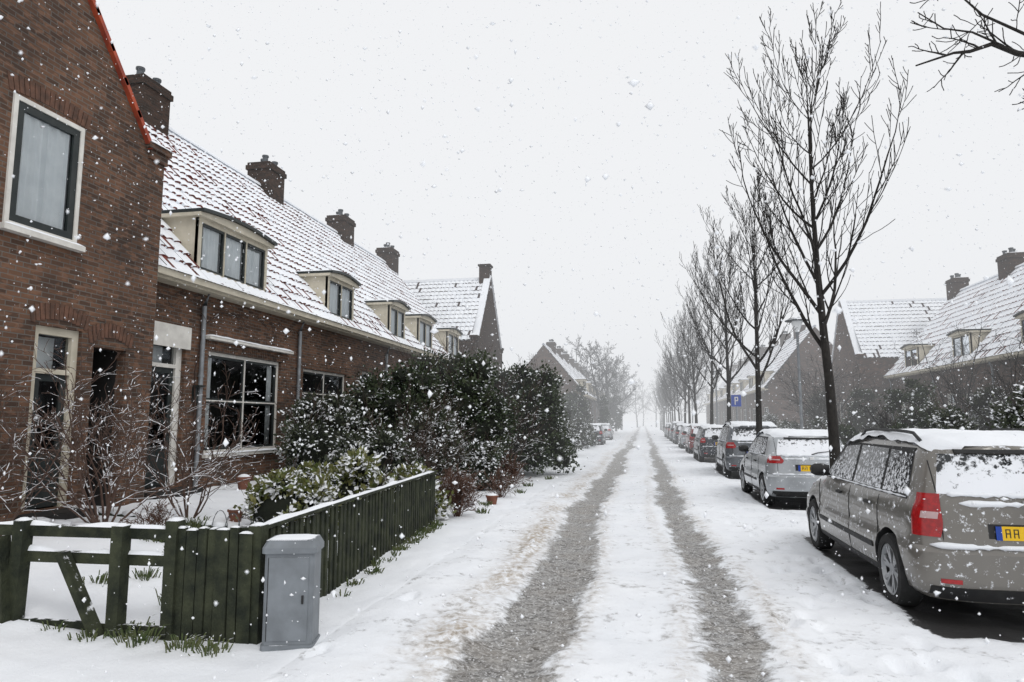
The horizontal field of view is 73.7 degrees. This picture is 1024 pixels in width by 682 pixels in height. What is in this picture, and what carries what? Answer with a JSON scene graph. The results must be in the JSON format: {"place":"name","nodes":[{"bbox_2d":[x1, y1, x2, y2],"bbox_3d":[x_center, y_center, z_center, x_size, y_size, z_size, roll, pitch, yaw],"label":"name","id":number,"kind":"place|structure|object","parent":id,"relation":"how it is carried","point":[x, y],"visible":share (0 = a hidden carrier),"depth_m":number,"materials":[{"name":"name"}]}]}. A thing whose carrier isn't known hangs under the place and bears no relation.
{"place":"outdoors","nodes":[
{"label":"outdoors","id":0,"kind":"place"},
{"bbox_2d":[0,422,705,681],"bbox_3d":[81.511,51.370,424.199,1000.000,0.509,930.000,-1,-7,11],"label":"ground","id":1,"kind":"structure","parent":0,"point":[51,654],"depth_m":5.89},
{"bbox_2d":[0,394,114,535],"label":"bare shrub","id":2,"kind":"object","parent":1,"relation":"on","point":[32,488],"visible":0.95,"depth_m":7.96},
{"bbox_2d":[0,0,163,521],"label":"walls","id":3,"kind":"structure","parent":1,"relation":"on","point":[104,266],"depth_m":10.08,"materials":[{"name":"brick"}]},
{"bbox_2d":[0,93,116,520],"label":"windows and doors","id":4,"kind":"structure","parent":3,"relation":"attached to","point":[38,162],"depth_m":9.57,"materials":[{"name":"white paint"}]},
{"bbox_2d":[7,70,134,347],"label":"brick arches","id":5,"kind":"structure","parent":3,"relation":"attached to","point":[37,92],"depth_m":9.66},
{"bbox_2d":[88,0,173,166],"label":"gable coping","id":6,"kind":"object","parent":3,"relation":"attached to","point":[162,154],"visible":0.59,"depth_m":10.93,"materials":[{"name":"tile"}]},
{"bbox_2d":[0,517,166,637],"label":"rail fence","id":7,"kind":"object","parent":1,"relation":"on","point":[19,552],"visible":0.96,"depth_m":5.35,"materials":[{"name":"green wood"}]},
{"bbox_2d":[30,505,226,542],"bbox_3d":[-4.532,2.421,8.300,3.719,0.537,2.258,-1,-7,11],"label":"garden edging","id":8,"kind":"object","parent":1,"relation":"on","point":[217,524],"visible":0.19,"depth_m":9.28,"materials":[{"name":"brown wood"}]},
{"bbox_2d":[0,326,258,522],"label":"bare shrub","id":9,"kind":"object","parent":1,"relation":"on","point":[93,518],"visible":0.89,"depth_m":8.62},
{"bbox_2d":[118,497,176,525],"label":"dry bush","id":10,"kind":"object","parent":1,"relation":"on","point":[158,519],"visible":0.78,"depth_m":8.74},
{"bbox_2d":[39,144,300,491],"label":"walls","id":11,"kind":"structure","parent":1,"relation":"on","point":[260,333],"depth_m":14.22,"materials":[{"name":"brick"}]},
{"bbox_2d":[193,294,209,486],"bbox_3d":[-5.996,0.918,13.242,0.232,3.966,0.120,-1,-7,11],"label":"downpipe","id":12,"kind":"object","parent":11,"relation":"attached to","point":[201,365],"visible":0.73,"depth_m":13.23,"materials":[{"name":"metal"}]},
{"bbox_2d":[144,345,277,498],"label":"windows and doors","id":13,"kind":"structure","parent":11,"relation":"attached to","point":[246,372],"depth_m":15.45,"materials":[{"name":"white paint"}]},
{"bbox_2d":[153,321,293,353],"bbox_3d":[-5.859,0.106,14.278,0.184,0.420,4.926,-1,-7,11],"label":"window canopy","id":14,"kind":"object","parent":11,"relation":"attached to","point":[178,336],"visible":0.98,"depth_m":12.80,"materials":[{"name":"white paint"}]},
{"bbox_2d":[145,122,312,313],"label":"roof","id":15,"kind":"structure","parent":11,"relation":"attached to","point":[195,187],"depth_m":16.26,"materials":[{"name":"tile"}]},
{"bbox_2d":[126,66,173,135],"bbox_3d":[-9.524,-5.863,17.586,0.900,2.130,1.100,-1,-7,11],"label":"chimney","id":16,"kind":"object","parent":15,"relation":"on","point":[148,98],"visible":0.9,"depth_m":17.36,"materials":[{"name":"brick"}]},
{"bbox_2d":[159,207,277,291],"bbox_3d":[-6.460,-1.819,14.611,1.550,1.482,2.710,-1,-7,11],"label":"dormer","id":17,"kind":"object","parent":15,"relation":"attached to","point":[221,229],"visible":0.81,"depth_m":14.08,"materials":[{"name":"white paint"}]},
{"bbox_2d":[162,289,307,485],"bbox_3d":[-5.745,1.155,14.726,0.132,3.843,5.460,-1,-7,11],"label":"climbing vine","id":18,"kind":"object","parent":11,"relation":"attached to","point":[171,306],"visible":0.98,"depth_m":13.20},
{"bbox_2d":[157,265,316,322],"bbox_3d":[-5.716,-0.887,14.476,0.418,0.160,5.900,-1,-7,11],"label":"gutter","id":19,"kind":"object","parent":11,"relation":"attached to","point":[168,276],"visible":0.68,"depth_m":13.81,"materials":[{"name":"beige paint"}]},
{"bbox_2d":[158,263,316,454],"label":"snow edges","id":20,"kind":"object","parent":11,"relation":"attached to","point":[233,451],"visible":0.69,"depth_m":14.04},
{"bbox_2d":[79,362,266,517],"bbox_3d":[-4.701,1.395,9.764,3.754,2.319,2.128,-4,-8,33],"label":"bare shrub","id":21,"kind":"object","parent":1,"relation":"on","point":[183,467],"visible":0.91,"depth_m":9.73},
{"bbox_2d":[159,517,268,644],"bbox_3d":[-2.285,1.848,5.240,0.802,0.953,0.131,-1,-7,11],"label":"picket fence","id":22,"kind":"object","parent":1,"relation":"on","point":[196,587],"visible":0.88,"depth_m":5.19,"materials":[{"name":"green wood"}]},
{"bbox_2d":[233,466,340,539],"bbox_3d":[-3.071,2.251,9.572,1.532,1.063,1.224,3,-8,-27],"label":"laurel bush","id":23,"kind":"object","parent":1,"relation":"on","point":[264,495],"visible":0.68,"depth_m":9.36,"materials":[{"name":"green plant"}]},
{"bbox_2d":[260,534,323,651],"bbox_3d":[-1.652,1.887,5.139,0.396,0.831,0.296,0,-7,-3],"label":"utility cabinet","id":24,"kind":"object","parent":1,"relation":"on","point":[294,561],"visible":0.97,"depth_m":5.01,"materials":[{"name":"grey plastic"}]},
{"bbox_2d":[41,476,553,657],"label":"grass tufts","id":25,"kind":"object","parent":1,"relation":"on","point":[207,649],"visible":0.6,"depth_m":5.26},
{"bbox_2d":[286,456,336,481],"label":"laurel bush","id":26,"kind":"object","parent":1,"relation":"on","point":[306,467],"visible":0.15,"depth_m":10.97,"materials":[{"name":"green plant"}]},
{"bbox_2d":[270,376,379,469],"bbox_3d":[-3.939,2.065,15.330,2.808,2.682,2.258,3,-7,-23],"label":"evergreen bush","id":27,"kind":"object","parent":1,"relation":"on","point":[310,436],"visible":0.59,"depth_m":14.99,"materials":[{"name":"green plant"}]},
{"bbox_2d":[276,232,385,410],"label":"walls","id":28,"kind":"structure","parent":1,"relation":"on","point":[324,342],"depth_m":19.54,"materials":[{"name":"brick"}]},
{"bbox_2d":[172,131,395,340],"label":"roof","id":29,"kind":"structure","parent":28,"relation":"attached to","point":[233,191],"depth_m":20.26,"materials":[{"name":"tile"}]},
{"bbox_2d":[245,155,286,213],"bbox_3d":[-8.418,-5.187,23.342,0.900,2.130,1.100,-1,-7,11],"label":"chimney","id":30,"kind":"object","parent":29,"relation":"on","point":[262,168],"visible":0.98,"depth_m":22.96,"materials":[{"name":"brick"}]},
{"bbox_2d":[296,269,360,321],"bbox_3d":[-5.483,-1.220,19.698,1.550,1.480,1.940,-1,-7,11],"label":"dormer","id":31,"kind":"object","parent":29,"relation":"attached to","point":[333,303],"visible":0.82,"depth_m":19.27,"materials":[{"name":"white paint"}]},
{"bbox_2d":[302,368,371,414],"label":"windows and doors","id":32,"kind":"structure","parent":28,"relation":"attached to","point":[311,380],"depth_m":19.94,"materials":[{"name":"white paint"}]},
{"bbox_2d":[304,316,397,346],"bbox_3d":[-4.610,-0.211,20.232,0.418,0.160,5.900,-1,-7,11],"label":"gutter","id":33,"kind":"object","parent":28,"relation":"attached to","point":[339,328],"visible":0.89,"depth_m":19.66,"materials":[{"name":"beige paint"}]},
{"bbox_2d":[240,470,436,597],"bbox_3d":[-1.671,2.237,8.229,0.183,0.976,6.163,-1,-7,7],"label":"picket fence","id":34,"kind":"object","parent":1,"relation":"on","point":[365,530],"visible":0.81,"depth_m":7.65,"materials":[{"name":"green wood"}]},
{"bbox_2d":[313,441,399,509],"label":"laurel bush","id":35,"kind":"object","parent":1,"relation":"on","point":[354,476],"visible":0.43,"depth_m":10.32,"materials":[{"name":"green plant"}]},
{"bbox_2d":[319,408,425,476],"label":"juniper bush","id":36,"kind":"object","parent":1,"relation":"on","point":[391,449],"visible":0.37,"depth_m":13.58,"materials":[{"name":"green plant"}]},
{"bbox_2d":[324,377,463,467],"bbox_3d":[-2.238,2.044,15.097,2.928,2.626,2.802,-6,-9,39],"label":"bare shrub","id":37,"kind":"object","parent":1,"relation":"on","point":[426,423],"visible":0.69,"depth_m":14.97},
{"bbox_2d":[362,266,432,378],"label":"walls","id":38,"kind":"structure","parent":1,"relation":"on","point":[393,357],"depth_m":24.09,"materials":[{"name":"brick"}]},
{"bbox_2d":[284,199,440,354],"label":"roof","id":39,"kind":"structure","parent":38,"relation":"attached to","point":[373,286],"depth_m":26.14,"materials":[{"name":"tile"}]},
{"bbox_2d":[325,209,355,246],"bbox_3d":[-7.313,-4.486,29.095,0.900,2.080,1.100,-1,-7,11],"label":"chimney","id":40,"kind":"object","parent":39,"relation":"on","point":[346,222],"visible":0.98,"depth_m":28.69,"materials":[{"name":"brick"}]},
{"bbox_2d":[364,299,410,338],"bbox_3d":[-4.621,-0.691,24.186,1.550,1.475,1.740,-1,-7,11],"label":"dormer","id":41,"kind":"object","parent":39,"relation":"attached to","point":[388,314],"visible":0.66,"depth_m":23.60,"materials":[{"name":"white paint"}]},
{"bbox_2d":[405,313,436,347],"bbox_3d":[-4.021,-0.326,27.308,1.550,1.479,1.940,-1,-7,11],"label":"dormer","id":42,"kind":"object","parent":39,"relation":"attached to","point":[420,327],"visible":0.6,"depth_m":26.83,"materials":[{"name":"white paint"}]},
{"bbox_2d":[332,340,470,446],"bbox_3d":[-2.838,1.817,17.397,4.074,3.699,3.194,-1,-7,11],"label":"evergreen tree","id":43,"kind":"object","parent":1,"relation":"on","point":[397,385],"visible":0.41,"depth_m":16.89,"materials":[{"name":"green plant"}]},
{"bbox_2d":[381,459,456,519],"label":"laurel bush","id":44,"kind":"object","parent":1,"relation":"on","point":[411,470],"visible":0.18,"depth_m":11.56,"materials":[{"name":"green plant"}]},
{"bbox_2d":[395,396,483,487],"bbox_3d":[-1.786,2.357,16.018,2.438,2.337,2.161,1,-7,-10],"label":"evergreen bush","id":45,"kind":"object","parent":1,"relation":"on","point":[441,418],"visible":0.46,"depth_m":15.69,"materials":[{"name":"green plant"}]},
{"bbox_2d":[403,423,481,486],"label":"bare shrub","id":46,"kind":"object","parent":1,"relation":"on","point":[427,458],"visible":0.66,"depth_m":14.10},
{"bbox_2d":[397,328,507,444],"bbox_3d":[-2.029,1.840,21.098,4.723,4.538,4.202,-1,-7,11],"label":"evergreen tree","id":47,"kind":"object","parent":1,"relation":"on","point":[440,366],"visible":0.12,"depth_m":20.88,"materials":[{"name":"green plant"}]},
{"bbox_2d":[437,464,483,516],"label":"dry bush","id":48,"kind":"object","parent":1,"relation":"on","point":[460,498],"visible":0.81,"depth_m":11.85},
{"bbox_2d":[418,345,525,465],"bbox_3d":[-1.355,1.927,18.999,3.748,3.858,3.154,1,-7,-5],"label":"evergreen tree","id":49,"kind":"object","parent":1,"relation":"on","point":[468,392],"visible":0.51,"depth_m":18.24,"materials":[{"name":"green plant"}]},
{"bbox_2d":[459,290,501,373],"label":"walls","id":50,"kind":"structure","parent":1,"relation":"on","point":[487,329],"depth_m":36.49,"materials":[{"name":"brick"}]},
{"bbox_2d":[402,277,482,339],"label":"roof","id":51,"kind":"structure","parent":50,"relation":"on","point":[442,294],"depth_m":36.20,"materials":[{"name":"tile"}]},
{"bbox_2d":[469,263,503,352],"bbox_3d":[-1.418,-1.930,37.021,0.739,4.573,6.712,-1,-7,11],"label":"gable coping","id":52,"kind":"object","parent":50,"relation":"attached to","point":[485,276],"visible":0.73,"depth_m":36.67,"materials":[{"name":"brick"}]},
{"bbox_2d":[460,424,511,489],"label":"evergreen bush","id":53,"kind":"object","parent":1,"relation":"on","point":[489,453],"visible":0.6,"depth_m":16.01,"materials":[{"name":"green plant"}]},
{"bbox_2d":[479,463,524,497],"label":"dry bush","id":54,"kind":"object","parent":1,"relation":"on","point":[499,480],"visible":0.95,"depth_m":14.79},
{"bbox_2d":[499,451,532,487],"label":"dry bush","id":55,"kind":"object","parent":1,"relation":"on","point":[514,468],"visible":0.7,"depth_m":17.17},
{"bbox_2d":[494,369,550,463],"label":"bush","id":56,"kind":"object","parent":1,"relation":"on","point":[517,427],"visible":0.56,"depth_m":19.66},
{"bbox_2d":[489,358,560,465],"bbox_3d":[0.179,2.543,24.796,3.728,4.033,4.187,-1,-7,11],"label":"evergreen tree","id":57,"kind":"object","parent":1,"relation":"on","point":[504,374],"visible":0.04,"depth_m":24.53,"materials":[{"name":"green plant"}]},
{"bbox_2d":[504,354,584,474],"bbox_3d":[0.680,2.244,21.512,2.839,3.885,3.201,4,-8,-33],"label":"evergreen tree","id":58,"kind":"object","parent":1,"relation":"on","point":[547,396],"visible":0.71,"depth_m":20.82,"materials":[{"name":"green plant"}]},
{"bbox_2d":[527,345,587,406],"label":"walls","id":59,"kind":"structure","parent":1,"relation":"on","point":[543,352],"depth_m":60.62,"materials":[{"name":"brick"}]},
{"bbox_2d":[563,381,598,423],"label":"evergreen tree","id":60,"kind":"object","parent":1,"relation":"on","point":[576,399],"visible":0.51,"depth_m":53.27,"materials":[{"name":"green plant"}]},
{"bbox_2d":[570,412,599,447],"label":"hedge","id":61,"kind":"object","parent":1,"relation":"on","point":[587,439],"visible":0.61,"depth_m":41.86,"materials":[{"name":"green plant"}]},
{"bbox_2d":[606,374,624,429],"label":"cypress tree","id":62,"kind":"object","parent":1,"relation":"on","point":[615,416],"visible":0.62,"depth_m":88.32,"materials":[{"name":"green plant"}]},
{"bbox_2d":[561,336,759,430],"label":"distant trees","id":63,"kind":"object","parent":1,"relation":"on","point":[599,384],"visible":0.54,"depth_m":94.59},
{"bbox_2d":[655,300,713,422],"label":"street tree","id":64,"kind":"object","parent":1,"relation":"on","point":[693,377],"visible":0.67,"depth_m":40.50,"materials":[{"name":"brown plant"}]},
{"bbox_2d":[664,311,708,423],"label":"street tree","id":65,"kind":"object","parent":1,"relation":"on","point":[688,403],"visible":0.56,"depth_m":47.39,"materials":[{"name":"brown plant"}]},
{"bbox_2d":[674,266,739,423],"bbox_3d":[9.647,0.840,33.257,3.295,9.599,3.468,-2,-7,15],"label":"street tree","id":66,"kind":"object","parent":1,"relation":"on","point":[714,383],"visible":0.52,"depth_m":33.03,"materials":[{"name":"brown plant"}]},
{"bbox_2d":[675,224,776,420],"bbox_3d":[8.259,0.072,26.315,3.474,9.498,2.990,5,-9,-38],"label":"street tree","id":67,"kind":"object","parent":1,"relation":"on","point":[728,380],"visible":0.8,"depth_m":26.22,"materials":[{"name":"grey plant"}]},
{"bbox_2d":[679,165,816,435],"bbox_3d":[6.930,-0.651,19.565,3.917,9.365,3.336,-1,-7,11],"label":"street tree","id":68,"kind":"object","parent":1,"relation":"on","point":[754,278],"visible":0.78,"depth_m":19.46,"materials":[{"name":"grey plant"}]},
{"bbox_2d":[785,317,807,428],"bbox_3d":[9.767,1.811,23.127,0.780,5.300,0.780,-1,-7,11],"label":"street lamp","id":69,"kind":"object","parent":1,"relation":"on","point":[795,322],"visible":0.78,"depth_m":23.20,"materials":[{"name":"metal"}]},
{"bbox_2d":[761,327,832,426],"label":"walls","id":70,"kind":"structure","parent":1,"relation":"on","point":[811,347],"depth_m":53.80,"materials":[{"name":"brick"}]},
{"bbox_2d":[752,325,832,389],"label":"roof","id":71,"kind":"structure","parent":70,"relation":"on","point":[789,350],"depth_m":56.18,"materials":[{"name":"tile"}]},
{"bbox_2d":[719,0,915,466],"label":"street tree","id":72,"kind":"object","parent":1,"relation":"on","point":[831,406],"visible":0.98,"depth_m":11.99,"materials":[{"name":"black plant"}]},
{"bbox_2d":[777,354,873,429],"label":"bare shrub","id":73,"kind":"object","parent":1,"relation":"on","point":[837,388],"visible":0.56,"depth_m":38.36,"materials":[{"name":"brown plant"}]},
{"bbox_2d":[769,351,901,431],"bbox_3d":[15.147,3.000,32.602,5.931,4.873,4.879,5,-8,-38],"label":"bare shrub","id":74,"kind":"object","parent":1,"relation":"on","point":[822,401],"visible":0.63,"depth_m":32.45,"materials":[{"name":"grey plant"}]},
{"bbox_2d":[838,418,862,446],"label":"evergreen bush","id":75,"kind":"object","parent":1,"relation":"on","point":[845,430],"visible":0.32,"depth_m":25.39,"materials":[{"name":"green plant"}]},
{"bbox_2d":[840,380,889,437],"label":"evergreen bush","id":76,"kind":"object","parent":1,"relation":"on","point":[862,420],"visible":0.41,"depth_m":33.82,"materials":[{"name":"green plant"}]},
{"bbox_2d":[832,304,898,423],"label":"walls","id":77,"kind":"structure","parent":1,"relation":"on","point":[879,367],"depth_m":41.99,"materials":[{"name":"brick"}]},
{"bbox_2d":[831,299,864,360],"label":"gable coping","id":78,"kind":"object","parent":77,"relation":"attached to","point":[852,333],"visible":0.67,"depth_m":42.96,"materials":[{"name":"brick"}]},
{"bbox_2d":[846,298,946,357],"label":"roof","id":79,"kind":"structure","parent":77,"relation":"on","point":[885,319],"depth_m":42.56,"materials":[{"name":"tile"}]},
{"bbox_2d":[859,396,921,428],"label":"bare shrub","id":80,"kind":"object","parent":1,"relation":"on","point":[885,420],"visible":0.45,"depth_m":22.02,"materials":[{"name":"brown plant"}]},
{"bbox_2d":[879,378,940,426],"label":"evergreen bush","id":81,"kind":"object","parent":1,"relation":"on","point":[920,392],"visible":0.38,"depth_m":26.35,"materials":[{"name":"green plant"}]},
{"bbox_2d":[892,321,960,419],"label":"walls","id":82,"kind":"structure","parent":1,"relation":"on","point":[926,376],"depth_m":37.67,"materials":[{"name":"brick"}]},
{"bbox_2d":[885,274,998,374],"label":"roof","id":83,"kind":"structure","parent":82,"relation":"on","point":[941,327],"depth_m":37.04,"materials":[{"name":"tile"}]},
{"bbox_2d":[900,342,942,366],"bbox_3d":[22.340,0.838,37.125,1.533,1.459,2.040,-1,-7,11],"label":"dormer","id":84,"kind":"object","parent":83,"relation":"attached to","point":[916,350],"visible":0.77,"depth_m":36.59,"materials":[{"name":"white paint"}]},
{"bbox_2d":[945,273,969,300],"bbox_3d":[26.010,-2.863,39.827,0.900,2.080,1.100,-1,-7,11],"label":"chimney","id":85,"kind":"object","parent":83,"relation":"on","point":[956,284],"visible":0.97,"depth_m":39.45,"materials":[{"name":"brick"}]},
{"bbox_2d":[896,395,968,428],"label":"evergreen bush","id":86,"kind":"object","parent":1,"relation":"on","point":[922,423],"visible":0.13,"depth_m":22.63,"materials":[{"name":"green plant"}]},
{"bbox_2d":[895,316,1013,421],"bbox_3d":[18.080,1.804,27.661,3.805,5.612,5.263,-8,-10,49],"label":"bare shrub","id":87,"kind":"object","parent":1,"relation":"on","point":[959,385],"visible":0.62,"depth_m":27.91,"materials":[{"name":"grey plant"}]},
{"bbox_2d":[924,392,989,429],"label":"evergreen bush","id":88,"kind":"object","parent":1,"relation":"on","point":[938,419],"visible":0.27,"depth_m":18.60,"materials":[{"name":"green plant"}]},
{"bbox_2d":[908,0,1023,110],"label":"street tree","id":89,"kind":"object","parent":1,"relation":"on","point":[1004,46],"visible":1,"depth_m":5.18,"materials":[{"name":"brown plant"}]},
{"bbox_2d":[933,293,1023,421],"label":"walls","id":90,"kind":"structure","parent":1,"relation":"on","point":[969,369],"depth_m":31.35,"materials":[{"name":"brick"}]},
{"bbox_2d":[927,263,1023,366],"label":"roof","id":91,"kind":"structure","parent":90,"relation":"on","point":[1012,305],"depth_m":31.82,"materials":[{"name":"tile"}]},
{"bbox_2d":[946,327,994,357],"bbox_3d":[21.215,0.152,31.271,1.533,1.455,2.040,-1,-7,11],"label":"dormer","id":92,"kind":"object","parent":91,"relation":"attached to","point":[968,340],"visible":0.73,"depth_m":30.78,"materials":[{"name":"white paint"}]},
{"bbox_2d":[995,247,1023,287],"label":"chimney","id":93,"kind":"object","parent":91,"relation":"on","point":[1012,257],"visible":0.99,"depth_m":33.63,"materials":[{"name":"brick"}]},
{"bbox_2d":[933,329,1023,425],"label":"bare shrub","id":94,"kind":"object","parent":1,"relation":"on","point":[1009,383],"visible":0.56,"depth_m":22.13,"materials":[{"name":"brown plant"}]},
{"bbox_2d":[962,377,1023,430],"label":"evergreen bush","id":95,"kind":"object","parent":1,"relation":"on","point":[982,403],"visible":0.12,"depth_m":24.00,"materials":[{"name":"green plant"}]},
{"bbox_2d":[982,368,1023,429],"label":"evergreen bush","id":96,"kind":"object","parent":1,"relation":"on","point":[1005,420],"visible":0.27,"depth_m":15.57,"materials":[{"name":"green plant"}]},
{"bbox_2d":[992,328,1023,401],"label":"walls","id":97,"kind":"structure","parent":1,"relation":"on","point":[1002,367],"depth_m":27.60,"materials":[{"name":"brick"}]},
{"bbox_2d":[983,308,1023,357],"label":"roof","id":98,"kind":"structure","parent":97,"relation":"attached to","point":[1013,333],"depth_m":27.90,"materials":[{"name":"tile"}]},
{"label":"walls","id":99,"kind":"object","parent":1,"relation":"on","visible":0},
{"bbox_2d":[354,242,461,358],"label":"roof","id":100,"kind":"structure","parent":99,"relation":"attached to","point":[401,289],"depth_m":31.62,"materials":[{"name":"tile"}]},
{"bbox_2d":[375,242,399,273],"bbox_3d":[-6.282,-3.856,34.461,0.900,2.080,1.100,-1,-7,11],"label":"chimney","id":101,"kind":"object","parent":100,"relation":"on","point":[389,255],"visible":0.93,"depth_m":34.05,"materials":[{"name":"brick"}]},
{"bbox_2d":[432,327,462,355],"bbox_3d":[-3.262,0.137,31.259,1.550,1.481,2.040,-1,-7,11],"label":"dormer","id":102,"kind":"object","parent":100,"relation":"attached to","point":[444,332],"visible":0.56,"depth_m":30.52,"materials":[{"name":"white paint"}]},
{"bbox_2d":[0,0,1023,681],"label":"falling snow","id":103,"kind":"structure","parent":0,"point":[838,310],"depth_m":4.71,"materials":[{"name":"snow"}]},
{"bbox_2d":[96,0,1023,422],"label":"sky","id":104,"kind":"structure","parent":0,"point":[718,25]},
{"bbox_2d":[261,426,1023,681],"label":"road","id":105,"kind":"structure","parent":0,"point":[702,628],"depth_m":6.12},
{"bbox_2d":[691,424,722,461],"bbox_3d":[8.893,4.418,29.804,2.032,1.559,4.103,-1,-7,10],"label":"parked car","id":106,"kind":"object","parent":105,"relation":"on","point":[704,444],"visible":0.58,"depth_m":28.14,"materials":[{"name":"paint"}]},
{"bbox_2d":[712,421,776,476],"bbox_3d":[7.638,3.453,22.188,2.092,1.698,4.353,-1,-7,12],"label":"parked car","id":107,"kind":"object","parent":105,"relation":"on","point":[741,433],"visible":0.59,"depth_m":20.45,"materials":[{"name":"grey paint"}]},
{"bbox_2d":[739,428,843,504],"bbox_3d":[6.154,2.701,15.105,2.029,1.539,4.003,-1,-7,10],"label":"parked car","id":108,"kind":"object","parent":105,"relation":"on","point":[783,448],"visible":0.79,"depth_m":13.46,"materials":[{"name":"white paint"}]},
{"bbox_2d":[806,428,1023,606],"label":"parked car","id":109,"kind":"object","parent":105,"relation":"on","point":[877,478],"visible":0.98,"depth_m":5.88,"materials":[{"name":"beige paint"}]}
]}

